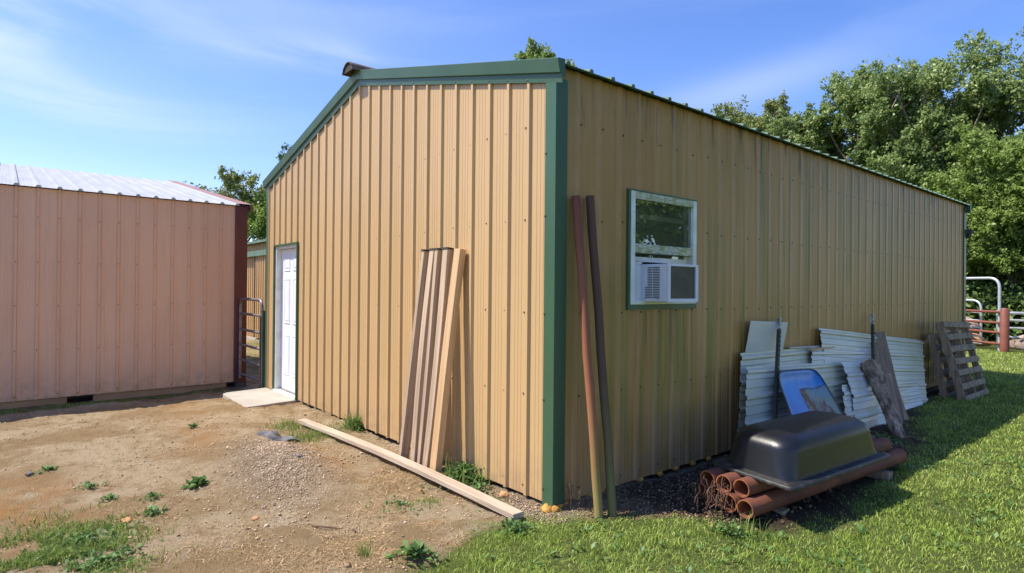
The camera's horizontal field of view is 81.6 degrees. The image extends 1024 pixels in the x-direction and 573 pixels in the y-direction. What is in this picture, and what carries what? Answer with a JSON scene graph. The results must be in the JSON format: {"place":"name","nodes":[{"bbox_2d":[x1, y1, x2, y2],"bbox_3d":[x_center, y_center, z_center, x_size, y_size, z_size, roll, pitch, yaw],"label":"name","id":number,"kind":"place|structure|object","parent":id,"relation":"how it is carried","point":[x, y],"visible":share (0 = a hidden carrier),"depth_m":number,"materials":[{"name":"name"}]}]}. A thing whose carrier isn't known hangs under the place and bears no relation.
{"place":"outdoors","nodes":[
{"label":"outdoors","id":0,"kind":"place"},
{"bbox_2d":[0,341,258,572],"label":"yard grass","id":1,"kind":"structure","parent":0,"point":[51,552],"depth_m":3.46,"materials":[{"name":"plant"}]},
{"bbox_2d":[0,336,1023,572],"bbox_3d":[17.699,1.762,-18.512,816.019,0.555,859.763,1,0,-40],"label":"ground","id":2,"kind":"structure","parent":0,"point":[14,449],"depth_m":4.20,"materials":[{"name":"soil"}]},
{"bbox_2d":[25,471,33,475],"bbox_3d":[-3.863,1.498,4.744,0.060,0.042,0.069,1,0,-40],"label":"stone","id":3,"kind":"object","parent":2,"relation":"on","point":[28,473],"visible":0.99,"depth_m":4.73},
{"bbox_2d":[31,464,62,475],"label":"weed clump","id":4,"kind":"object","parent":2,"relation":"on","point":[45,467],"visible":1,"depth_m":4.82,"materials":[{"name":"green plant"}]},
{"bbox_2d":[13,521,147,571],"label":"weed clump","id":5,"kind":"object","parent":2,"relation":"on","point":[84,536],"visible":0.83,"depth_m":3.45,"materials":[{"name":"green plant"}]},
{"bbox_2d":[73,480,106,488],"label":"weed clump","id":6,"kind":"object","parent":2,"relation":"on","point":[88,484],"visible":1,"depth_m":4.43,"materials":[{"name":"green plant"}]},
{"bbox_2d":[36,539,163,572],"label":"weed clump","id":7,"kind":"object","parent":2,"relation":"on","point":[98,557],"visible":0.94,"depth_m":3.17,"materials":[{"name":"green plant"}]},
{"bbox_2d":[97,492,119,501],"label":"weed clump","id":8,"kind":"object","parent":2,"relation":"on","point":[112,496],"visible":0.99,"depth_m":4.19,"materials":[{"name":"green plant"}]},
{"bbox_2d":[121,517,130,522],"bbox_3d":[-2.489,1.509,3.827,0.058,0.027,0.094,1,0,-40],"label":"stone","id":9,"kind":"object","parent":2,"relation":"on","point":[127,519],"visible":0.84,"depth_m":3.81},
{"bbox_2d":[0,163,251,409],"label":"storage shed","id":10,"kind":"structure","parent":2,"relation":"on","point":[116,287],"depth_m":8.63,"materials":[{"name":"pink paint"}]},
{"bbox_2d":[133,491,162,502],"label":"weed clump","id":11,"kind":"object","parent":2,"relation":"on","point":[152,494],"visible":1,"depth_m":4.19,"materials":[{"name":"green plant"}]},
{"bbox_2d":[137,504,166,516],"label":"weed clump","id":12,"kind":"object","parent":2,"relation":"on","point":[155,508],"visible":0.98,"depth_m":3.92,"materials":[{"name":"green plant"}]},
{"bbox_2d":[187,422,197,427],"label":"weed clump","id":13,"kind":"object","parent":2,"relation":"on","point":[193,425],"visible":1,"depth_m":6.19,"materials":[{"name":"green plant"}]},
{"bbox_2d":[181,475,208,490],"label":"weed clump","id":14,"kind":"object","parent":2,"relation":"on","point":[194,482],"visible":1,"depth_m":4.44,"materials":[{"name":"green plant"}]},
{"bbox_2d":[182,165,264,241],"bbox_3d":[-13.781,-1.988,28.831,4.457,7.864,4.249,0,0,17],"label":"tree","id":15,"kind":"object","parent":2,"relation":"on","point":[231,180],"visible":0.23,"depth_m":28.13,"materials":[{"name":"green plant"}]},
{"bbox_2d":[246,239,265,340],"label":"metal building","id":16,"kind":"structure","parent":2,"relation":"on","point":[256,269],"depth_m":20.53,"materials":[{"name":"beige paint"}]},
{"bbox_2d":[253,255,265,337],"bbox_3d":[-7.183,0.358,18.468,0.040,2.820,5.560,1,0,-40],"label":"sliding door","id":17,"kind":"structure","parent":16,"relation":"in","point":[259,261],"depth_m":20.21,"materials":[{"name":"beige paint"}]},
{"bbox_2d":[245,197,266,240],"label":"tree","id":18,"kind":"object","parent":2,"relation":"on","point":[257,229],"visible":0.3,"depth_m":26.02,"materials":[{"name":"green plant"}]},
{"bbox_2d":[165,427,354,547],"bbox_3d":[-1.932,1.450,4.913,1.378,0.144,3.524,1,0,-11],"label":"gravel pile","id":19,"kind":"object","parent":2,"relation":"on","point":[275,456],"visible":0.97,"depth_m":4.70,"materials":[{"name":"gravel"}]},
{"bbox_2d":[256,430,300,440],"bbox_3d":[-2.273,1.450,5.736,0.487,0.084,0.228,0,0,33],"label":"cloth scrap","id":20,"kind":"object","parent":19,"relation":"on","point":[274,435],"visible":0.98,"depth_m":5.68,"materials":[{"name":"grey fabric"}]},
{"bbox_2d":[223,388,296,407],"bbox_3d":[-3.409,1.550,7.929,0.660,0.160,1.317,1,0,-40],"label":"doorstep slab","id":21,"kind":"structure","parent":2,"relation":"on","point":[261,397],"depth_m":7.81,"materials":[{"name":"concrete"}]},
{"bbox_2d":[261,311,264,387],"bbox_3d":[-3.651,1.010,8.705,0.060,1.312,0.075,1,0,-40],"label":"gate post","id":22,"kind":"object","parent":2,"relation":"on","point":[263,349],"visible":0.75,"depth_m":8.68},
{"bbox_2d":[238,298,263,387],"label":"tube gate","id":23,"kind":"structure","parent":22,"relation":"attached to","point":[241,344],"depth_m":9.21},
{"bbox_2d":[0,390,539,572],"bbox_3d":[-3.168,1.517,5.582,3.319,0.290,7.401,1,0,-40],"label":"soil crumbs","id":24,"kind":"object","parent":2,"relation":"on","point":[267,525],"visible":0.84,"depth_m":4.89,"materials":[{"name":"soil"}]},
{"bbox_2d":[250,142,291,217],"bbox_3d":[-10.426,-2.487,27.910,3.534,8.818,3.988,1,0,-40],"label":"tree","id":25,"kind":"object","parent":2,"relation":"on","point":[260,198],"visible":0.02,"depth_m":26.98,"materials":[{"name":"green plant"}]},
{"bbox_2d":[253,416,328,434],"bbox_3d":[-2.358,1.461,6.337,0.695,0.123,0.774,1,0,-40],"label":"grass tuft","id":26,"kind":"object","parent":2,"relation":"on","point":[288,423],"visible":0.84,"depth_m":6.28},
{"bbox_2d":[45,428,570,572],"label":"dry straw","id":27,"kind":"object","parent":2,"relation":"on","point":[357,517],"visible":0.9,"depth_m":3.64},
{"bbox_2d":[282,424,342,447],"bbox_3d":[-1.994,1.460,5.862,0.690,0.124,0.828,1,0,2],"label":"grass tuft","id":28,"kind":"object","parent":2,"relation":"on","point":[310,436],"visible":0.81,"depth_m":5.84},
{"bbox_2d":[301,418,364,438],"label":"grass tuft","id":29,"kind":"object","parent":2,"relation":"on","point":[336,423],"visible":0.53,"depth_m":6.26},
{"bbox_2d":[312,525,357,531],"bbox_3d":[-1.099,1.500,3.673,0.298,0.026,0.011,0,0,9],"label":"stick","id":30,"kind":"object","parent":2,"relation":"on","point":[331,527],"visible":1,"depth_m":3.67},
{"bbox_2d":[334,417,366,431],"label":"weed clump","id":31,"kind":"object","parent":2,"relation":"on","point":[354,425],"visible":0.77,"depth_m":6.19,"materials":[{"name":"green plant"}]},
{"bbox_2d":[340,410,362,431],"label":"grass tuft","id":32,"kind":"object","parent":2,"relation":"on","point":[352,421],"visible":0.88,"depth_m":6.23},
{"bbox_2d":[350,537,379,557],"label":"grass tuft","id":33,"kind":"object","parent":2,"relation":"on","point":[363,553],"visible":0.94,"depth_m":3.30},
{"bbox_2d":[356,494,429,516],"bbox_3d":[-0.823,1.502,4.121,0.419,0.061,0.536,1,0,-40],"label":"weed clump","id":34,"kind":"object","parent":2,"relation":"on","point":[399,502],"visible":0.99,"depth_m":4.08,"materials":[{"name":"green plant"}]},
{"bbox_2d":[298,419,522,519],"bbox_3d":[-1.115,1.457,5.134,0.106,0.057,3.514,1,0,-41],"label":"ground plank","id":35,"kind":"object","parent":2,"relation":"on","point":[494,504],"visible":0.98,"depth_m":4.59,"materials":[{"name":"wood"}]},
{"bbox_2d":[399,249,428,458],"bbox_3d":[-0.841,0.594,5.158,0.101,1.838,0.062,8,-4,-40],"label":"leaning board","id":36,"kind":"object","parent":2,"relation":"on","point":[406,434],"visible":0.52,"depth_m":5.12,"materials":[{"name":"wood"}]},
{"bbox_2d":[383,539,446,572],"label":"weed clump","id":37,"kind":"object","parent":2,"relation":"on","point":[414,548],"visible":1,"depth_m":3.26,"materials":[{"name":"green plant"}]},
{"bbox_2d":[410,248,434,462],"bbox_3d":[-0.755,0.588,5.061,0.058,1.838,0.089,8,-5,-39],"label":"leaning board","id":38,"kind":"object","parent":2,"relation":"on","point":[420,373],"visible":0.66,"depth_m":5.04,"materials":[{"name":"wood"}]},
{"bbox_2d":[417,248,442,464],"bbox_3d":[-0.688,0.593,5.011,0.084,1.840,0.063,7,-3,-40],"label":"leaning board","id":39,"kind":"object","parent":2,"relation":"on","point":[434,302],"visible":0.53,"depth_m":4.98,"materials":[{"name":"wood"}]},
{"bbox_2d":[416,494,443,508],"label":"grass tuft","id":40,"kind":"object","parent":2,"relation":"on","point":[429,500],"visible":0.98,"depth_m":4.12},
{"bbox_2d":[422,247,453,467],"bbox_3d":[-0.614,0.591,4.904,0.076,1.839,0.092,8,-4,-40],"label":"leaning board","id":41,"kind":"object","parent":2,"relation":"on","point":[446,264],"visible":0.68,"depth_m":4.88,"materials":[{"name":"wood"}]},
{"bbox_2d":[430,249,465,472],"bbox_3d":[-0.521,0.606,4.769,0.067,1.831,0.093,8,-4,-40],"label":"leaning board","id":42,"kind":"object","parent":2,"relation":"on","point":[444,383],"visible":0.84,"depth_m":4.74,"materials":[{"name":"wood"}]},
{"bbox_2d":[411,461,499,492],"bbox_3d":[-0.389,1.457,4.622,0.772,0.156,0.831,1,0,-40],"label":"weed clump","id":43,"kind":"object","parent":2,"relation":"on","point":[465,469],"visible":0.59,"depth_m":4.61,"materials":[{"name":"green plant"}]},
{"bbox_2d":[438,447,489,486],"bbox_3d":[-0.347,1.413,4.650,0.480,0.260,0.539,1,0,-40],"label":"grass tuft","id":44,"kind":"object","parent":2,"relation":"on","point":[463,479],"visible":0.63,"depth_m":4.57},
{"bbox_2d":[468,482,494,497],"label":"weed clump","id":45,"kind":"object","parent":2,"relation":"on","point":[478,487],"visible":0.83,"depth_m":4.39,"materials":[{"name":"green plant"}]},
{"bbox_2d":[499,491,508,497],"bbox_3d":[-0.056,1.503,4.265,0.074,0.063,0.082,1,0,-40],"label":"stone","id":46,"kind":"object","parent":2,"relation":"on","point":[503,494],"visible":0.79,"depth_m":4.24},
{"bbox_2d":[474,517,534,535],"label":"weed clump","id":47,"kind":"object","parent":2,"relation":"on","point":[517,524],"visible":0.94,"depth_m":3.67,"materials":[{"name":"green plant"}]},
{"bbox_2d":[513,35,577,67],"bbox_3d":[1.554,-7.503,40.330,4.759,18.527,5.690,1,0,-40],"label":"tree","id":48,"kind":"object","parent":2,"relation":"on","point":[532,51],"visible":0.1,"depth_m":39.20,"materials":[{"name":"green plant"}]},
{"bbox_2d":[566,482,581,510],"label":"dead weed","id":49,"kind":"object","parent":2,"relation":"on","point":[570,492],"visible":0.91,"depth_m":3.99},
{"bbox_2d":[571,195,603,518],"bbox_3d":[0.509,0.463,4.003,0.065,2.183,0.063,0,-6,-40],"label":"leaning pipe","id":50,"kind":"object","parent":2,"relation":"on","point":[588,368],"visible":0.92,"depth_m":3.98,"materials":[{"name":"metal"}]},
{"bbox_2d":[586,195,616,517],"bbox_3d":[0.611,0.456,4.060,0.066,2.202,0.064,2,-8,-40],"label":"leaning pipe","id":51,"kind":"object","parent":2,"relation":"on","point":[602,372],"visible":0.87,"depth_m":4.03,"materials":[{"name":"metal"}]},
{"bbox_2d":[262,57,973,512],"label":"metal building","id":52,"kind":"structure","parent":2,"relation":"on","point":[376,181],"depth_m":5.25,"materials":[{"name":"beige paint"}]},
{"bbox_2d":[281,248,295,392],"bbox_3d":[-3.007,0.458,8.127,0.052,1.955,0.805,1,0,-40],"label":"door","id":53,"kind":"structure","parent":52,"relation":"in","point":[288,318],"depth_m":8.19,"materials":[{"name":"white paint"}]},
{"bbox_2d":[626,188,696,309],"bbox_3d":[1.205,-0.279,4.814,0.910,0.922,0.100,1,0,-40],"label":"window","id":54,"kind":"structure","parent":52,"relation":"in","point":[688,251],"depth_m":4.74,"materials":[{"name":"green paint"}]},
{"bbox_2d":[635,262,697,301],"bbox_3d":[1.219,-0.033,4.801,0.771,0.308,0.500,1,0,-40],"label":"air conditioner","id":55,"kind":"object","parent":52,"relation":"attached to","point":[668,282],"visible":0.94,"depth_m":4.56,"materials":[{"name":"white"}]},
{"bbox_2d":[454,432,913,526],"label":"gravel","id":56,"kind":"structure","parent":2,"relation":"on","point":[511,497],"depth_m":4.08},
{"bbox_2d":[359,349,1023,572],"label":"lawn grass","id":57,"kind":"structure","parent":2,"relation":"on","point":[689,533],"depth_m":3.72,"materials":[{"name":"plant"}]},
{"bbox_2d":[699,483,710,498],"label":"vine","id":58,"kind":"object","parent":2,"relation":"on","point":[702,488],"visible":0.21,"depth_m":4.22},
{"bbox_2d":[692,472,733,516],"bbox_3d":[1.331,1.392,3.947,0.158,0.286,0.285,1,0,-40],"label":"dead vine","id":59,"kind":"object","parent":2,"relation":"on","point":[716,498],"visible":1,"depth_m":3.94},
{"bbox_2d":[708,487,725,505],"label":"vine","id":60,"kind":"object","parent":2,"relation":"on","point":[716,491],"visible":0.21,"depth_m":4.08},
{"bbox_2d":[700,467,730,487],"bbox_3d":[2.204,1.335,4.676,2.107,0.121,0.121,1,0,-35],"label":"steel pipe","id":61,"kind":"object","parent":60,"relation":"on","point":[713,474],"visible":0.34,"depth_m":4.11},
{"bbox_2d":[705,518,751,547],"bbox_3d":[1.391,1.502,3.684,0.252,0.090,0.302,1,0,-27],"label":"weed clump","id":62,"kind":"object","parent":2,"relation":"on","point":[728,529],"visible":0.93,"depth_m":3.68,"materials":[{"name":"green plant"}]},
{"bbox_2d":[721,487,777,512],"bbox_3d":[2.338,1.442,4.553,2.217,0.121,0.121,1,0,-35],"label":"steel pipe","id":63,"kind":"object","parent":2,"relation":"on","point":[735,497],"visible":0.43,"depth_m":3.96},
{"bbox_2d":[716,434,875,492],"bbox_3d":[2.271,1.335,4.574,2.075,0.121,0.121,1,0,-35],"label":"steel pipe","id":64,"kind":"object","parent":63,"relation":"on","point":[730,478],"visible":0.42,"depth_m":4.02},
{"bbox_2d":[713,411,890,490],"bbox_3d":[2.125,1.129,4.319,1.314,0.321,0.629,1,0,-34],"label":"utility tub","id":65,"kind":"object","parent":64,"relation":"on","point":[798,451],"visible":1,"depth_m":4.05,"materials":[{"name":"plastic"}]},
{"bbox_2d":[572,417,929,531],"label":"leaf litter","id":66,"kind":"object","parent":2,"relation":"on","point":[713,510],"visible":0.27,"depth_m":4.27,"materials":[{"name":"brown plant"}]},
{"bbox_2d":[701,510,802,556],"bbox_3d":[1.491,1.484,3.636,0.407,0.153,0.624,1,-1,-76],"label":"grass tuft","id":67,"kind":"object","parent":2,"relation":"on","point":[752,529],"visible":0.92,"depth_m":3.63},
{"bbox_2d":[710,90,795,131],"bbox_3d":[13.483,-4.537,33.600,6.532,12.768,7.027,1,0,3],"label":"tree","id":68,"kind":"object","parent":2,"relation":"on","point":[773,105],"visible":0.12,"depth_m":32.59,"materials":[{"name":"green plant"}]},
{"bbox_2d":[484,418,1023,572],"bbox_3d":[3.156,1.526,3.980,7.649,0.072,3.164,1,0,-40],"label":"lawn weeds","id":69,"kind":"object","parent":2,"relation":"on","point":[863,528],"visible":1,"depth_m":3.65,"materials":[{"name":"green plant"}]},
{"bbox_2d":[741,112,807,139],"bbox_3d":[13.927,-3.784,31.076,5.264,11.258,6.167,0,0,9],"label":"tree","id":70,"kind":"object","parent":2,"relation":"on","point":[744,121],"visible":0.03,"depth_m":31.08,"materials":[{"name":"green plant"}]},
{"bbox_2d":[738,347,815,431],"bbox_3d":[2.899,1.084,6.019,2.620,0.925,0.193,1,0,-40],"label":"scrap sheet","id":71,"kind":"object","parent":2,"relation":"on","point":[787,357],"visible":0.12,"depth_m":5.67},
{"bbox_2d":[745,321,787,352],"bbox_3d":[2.481,0.512,5.771,0.799,0.376,0.031,1,0,-40],"label":"flat panel","id":72,"kind":"object","parent":71,"relation":"on","point":[761,335],"visible":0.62,"depth_m":5.72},
{"bbox_2d":[788,345,821,347],"bbox_3d":[3.145,0.645,6.340,0.760,0.038,0.024,1,0,-40],"label":"metal strip","id":73,"kind":"object","parent":71,"relation":"on","point":[806,346],"visible":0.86,"depth_m":6.30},
{"bbox_2d":[808,346,835,350],"bbox_3d":[3.506,0.678,6.592,1.002,0.026,0.047,2,-1,-43],"label":"wood strip","id":74,"kind":"object","parent":71,"relation":"on","point":[818,348],"visible":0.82,"depth_m":6.42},
{"bbox_2d":[772,317,781,418],"bbox_3d":[2.419,0.932,5.431,0.041,1.615,0.038,-15,-49,40],"label":"fence post","id":75,"kind":"object","parent":2,"relation":"on","point":[776,373],"visible":0.73,"depth_m":5.54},
{"bbox_2d":[772,507,789,515],"bbox_3d":[1.669,1.558,4.167,0.090,0.123,0.520,1,0,-40],"label":"support block","id":76,"kind":"object","parent":2,"relation":"on","point":[782,511],"depth_m":3.97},
{"bbox_2d":[745,362,846,425],"bbox_3d":[2.813,1.138,5.774,2.585,0.815,0.235,1,0,-40],"label":"scrap sheet","id":77,"kind":"object","parent":2,"relation":"on","point":[759,391],"visible":0.29,"depth_m":5.49,"materials":[{"name":"metal"}]},
{"bbox_2d":[762,102,847,159],"bbox_3d":[14.330,-3.527,28.987,4.273,10.732,4.330,1,0,-40],"label":"tree","id":78,"kind":"object","parent":2,"relation":"on","point":[794,124],"visible":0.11,"depth_m":28.43,"materials":[{"name":"green plant"}]},
{"bbox_2d":[737,448,906,518],"bbox_3d":[2.414,1.442,4.454,2.247,0.121,0.121,1,0,-35],"label":"steel pipe","id":79,"kind":"object","parent":2,"relation":"on","point":[766,502],"visible":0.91,"depth_m":4.08,"materials":[{"name":"metal"}]},
{"bbox_2d":[733,437,891,497],"bbox_3d":[2.343,1.336,4.480,2.045,0.121,0.121,1,0,-35],"label":"steel pipe","id":80,"kind":"object","parent":79,"relation":"on","point":[746,486],"visible":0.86,"depth_m":3.95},
{"bbox_2d":[810,348,870,384],"bbox_3d":[3.907,1.113,6.785,2.210,0.912,0.206,1,0,-40],"label":"scrap sheet","id":81,"kind":"object","parent":2,"relation":"on","point":[860,354],"visible":0.19,"depth_m":6.71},
{"bbox_2d":[788,60,900,171],"bbox_3d":[15.634,-4.163,27.189,5.399,12.011,5.448,1,0,-40],"label":"tree","id":82,"kind":"object","parent":2,"relation":"on","point":[845,95],"visible":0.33,"depth_m":26.96,"materials":[{"name":"green plant"}]},
{"bbox_2d":[842,385,854,417],"bbox_3d":[3.545,1.289,6.216,0.612,0.504,0.148,1,0,-40],"label":"scrap sheet","id":83,"kind":"object","parent":2,"relation":"on","point":[848,396],"visible":0.49,"depth_m":6.23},
{"bbox_2d":[840,361,885,427],"bbox_3d":[3.945,1.185,6.636,1.202,0.747,0.264,1,0,-40],"label":"curled sheet","id":84,"kind":"object","parent":2,"relation":"on","point":[867,410],"visible":0.65,"depth_m":6.45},
{"bbox_2d":[871,314,874,359],"bbox_3d":[4.327,0.963,7.101,0.041,1.569,0.038,-13,-47,42],"label":"fence post","id":85,"kind":"object","parent":2,"relation":"on","point":[872,339],"visible":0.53,"depth_m":7.32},
{"bbox_2d":[819,328,927,404],"bbox_3d":[4.735,1.028,7.503,3.700,1.109,0.271,1,0,-40],"label":"scrap sheet","id":86,"kind":"object","parent":2,"relation":"on","point":[913,348],"visible":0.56,"depth_m":7.80,"materials":[{"name":"metal"}]},
{"bbox_2d":[843,131,905,168],"bbox_3d":[18.263,-2.937,28.117,8.358,9.618,8.315,1,0,-20],"label":"tree","id":87,"kind":"object","parent":2,"relation":"on","point":[857,155],"visible":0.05,"depth_m":25.97,"materials":[{"name":"green plant"}]},
{"bbox_2d":[826,345,922,409],"bbox_3d":[4.558,1.079,7.325,3.000,1.066,0.291,1,0,-40],"label":"scrap sheet","id":88,"kind":"object","parent":2,"relation":"on","point":[915,395],"visible":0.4,"depth_m":7.86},
{"bbox_2d":[870,342,888,390],"bbox_3d":[4.428,1.140,7.107,0.142,1.095,0.035,-10,-42,31],"label":"old board","id":89,"kind":"object","parent":2,"relation":"on","point":[878,353],"visible":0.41,"depth_m":7.28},
{"bbox_2d":[867,470,892,480],"bbox_3d":[2.912,1.572,5.018,0.090,0.123,0.520,1,0,-40],"label":"support block","id":90,"kind":"object","parent":2,"relation":"on","point":[885,474],"depth_m":4.84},
{"bbox_2d":[860,359,905,437],"bbox_3d":[4.020,1.227,6.397,0.198,0.964,0.197,-28,-52,30],"label":"bark log","id":91,"kind":"object","parent":2,"relation":"on","point":[874,374],"visible":0.94,"depth_m":6.39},
{"bbox_2d":[874,331,904,420],"bbox_3d":[4.611,1.082,7.291,0.168,1.226,0.031,-12,-42,30],"label":"old board","id":92,"kind":"object","parent":2,"relation":"on","point":[888,363],"visible":0.52,"depth_m":7.34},
{"bbox_2d":[874,432,911,445],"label":"weed clump","id":93,"kind":"object","parent":2,"relation":"on","point":[876,435],"visible":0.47,"depth_m":5.91,"materials":[{"name":"green plant"}]},
{"bbox_2d":[886,373,902,423],"bbox_3d":[4.503,1.315,6.995,0.066,0.708,0.041,-14,-49,30],"label":"old board","id":94,"kind":"object","parent":2,"relation":"on","point":[891,387],"visible":0.61,"depth_m":7.03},
{"bbox_2d":[897,384,908,420],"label":"old board","id":95,"kind":"object","parent":2,"relation":"on","point":[906,418],"visible":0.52,"depth_m":7.01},
{"bbox_2d":[839,28,1023,204],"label":"tree","id":96,"kind":"object","parent":2,"relation":"on","point":[911,95],"visible":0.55,"depth_m":23.10,"materials":[{"name":"green plant"}]},
{"bbox_2d":[864,121,1023,285],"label":"tree","id":97,"kind":"object","parent":2,"relation":"on","point":[945,165],"visible":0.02,"depth_m":22.39,"materials":[{"name":"green plant"}]},
{"bbox_2d":[926,332,966,396],"bbox_3d":[6.562,1.174,8.941,0.956,0.950,0.300,1,0,-40],"label":"wooden pallet","id":98,"kind":"object","parent":2,"relation":"on","point":[938,359],"visible":0.48,"depth_m":8.68,"materials":[{"name":"grey wood"}]},
{"bbox_2d":[935,321,988,400],"bbox_3d":[6.643,1.071,8.737,1.107,1.145,0.416,1,0,-40],"label":"wooden pallet","id":99,"kind":"object","parent":2,"relation":"on","point":[962,359],"visible":0.91,"depth_m":8.62,"materials":[{"name":"grey wood"}]},
{"bbox_2d":[918,163,1023,291],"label":"tree","id":100,"kind":"object","parent":2,"relation":"on","point":[937,179],"visible":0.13,"depth_m":18.87,"materials":[{"name":"green plant"}]},
{"bbox_2d":[966,316,979,333],"bbox_3d":[13.361,1.305,18.312,1.231,1.006,1.870,1,0,-40],"label":"boulder","id":101,"kind":"object","parent":2,"relation":"on","point":[974,323],"visible":0.06,"depth_m":17.52,"materials":[{"name":"stone"}]},
{"bbox_2d":[923,123,1023,334],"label":"tree","id":102,"kind":"object","parent":2,"relation":"on","point":[976,151],"visible":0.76,"depth_m":18.12,"materials":[{"name":"green plant"}]},
{"bbox_2d":[972,333,987,345],"bbox_3d":[13.605,1.614,17.564,0.576,0.530,0.806,1,0,-40],"label":"boulder","id":103,"kind":"object","parent":2,"relation":"on","point":[978,338],"visible":0.17,"depth_m":17.28,"materials":[{"name":"beige stone"}]},
{"bbox_2d":[937,27,1023,137],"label":"tree","id":104,"kind":"object","parent":2,"relation":"on","point":[1017,100],"visible":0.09,"depth_m":23.32,"materials":[{"name":"green plant"}]},
{"bbox_2d":[966,309,999,344],"bbox_3d":[12.838,1.251,20.216,0.139,1.185,8.968,1,0,-2],"label":"pipe rail fence","id":105,"kind":"object","parent":2,"relation":"on","point":[985,331],"visible":0.27,"depth_m":16.23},
{"bbox_2d":[966,299,981,343],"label":"corral gate","id":106,"kind":"structure","parent":105,"relation":"attached to","point":[980,306],"depth_m":16.64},
{"bbox_2d":[966,277,1000,350],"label":"gate arch","id":107,"kind":"structure","parent":2,"relation":"on","point":[999,293],"depth_m":15.87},
{"bbox_2d":[966,280,1023,341],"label":"undergrowth","id":108,"kind":"object","parent":2,"relation":"on","point":[986,296],"visible":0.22,"depth_m":18.18,"materials":[{"name":"green plant"}]},
{"bbox_2d":[973,133,1023,286],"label":"tree","id":109,"kind":"object","parent":2,"relation":"on","point":[1019,241],"visible":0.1,"depth_m":18.47,"materials":[{"name":"green plant"}]},
{"bbox_2d":[1000,308,1009,351],"bbox_3d":[12.993,1.199,15.635,0.200,1.260,0.200,1,0,-40],"label":"fence post","id":110,"kind":"object","parent":2,"relation":"on","point":[1004,329],"visible":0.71,"depth_m":15.56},
{"bbox_2d":[996,310,1023,347],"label":"rail fence","id":111,"kind":"object","parent":2,"relation":"on","point":[1019,320],"visible":0.34,"depth_m":16.46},
{"bbox_2d":[1009,335,1023,349],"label":"boulder","id":112,"kind":"object","parent":2,"relation":"on","point":[1017,344],"visible":0.72,"depth_m":16.31,"materials":[{"name":"stone"}]},
{"bbox_2d":[0,0,1023,241],"label":"sky","id":113,"kind":"structure","parent":0,"point":[162,90],"materials":[{"name":"blue"}]},
{"bbox_2d":[778,368,843,414],"bbox_3d":[2.785,1.133,5.472,1.147,0.708,0.437,1,0,-40],"label":"metal tray","id":114,"kind":"object","parent":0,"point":[805,389],"visible":0.52,"depth_m":5.68,"materials":[{"name":"blue"}]}
]}

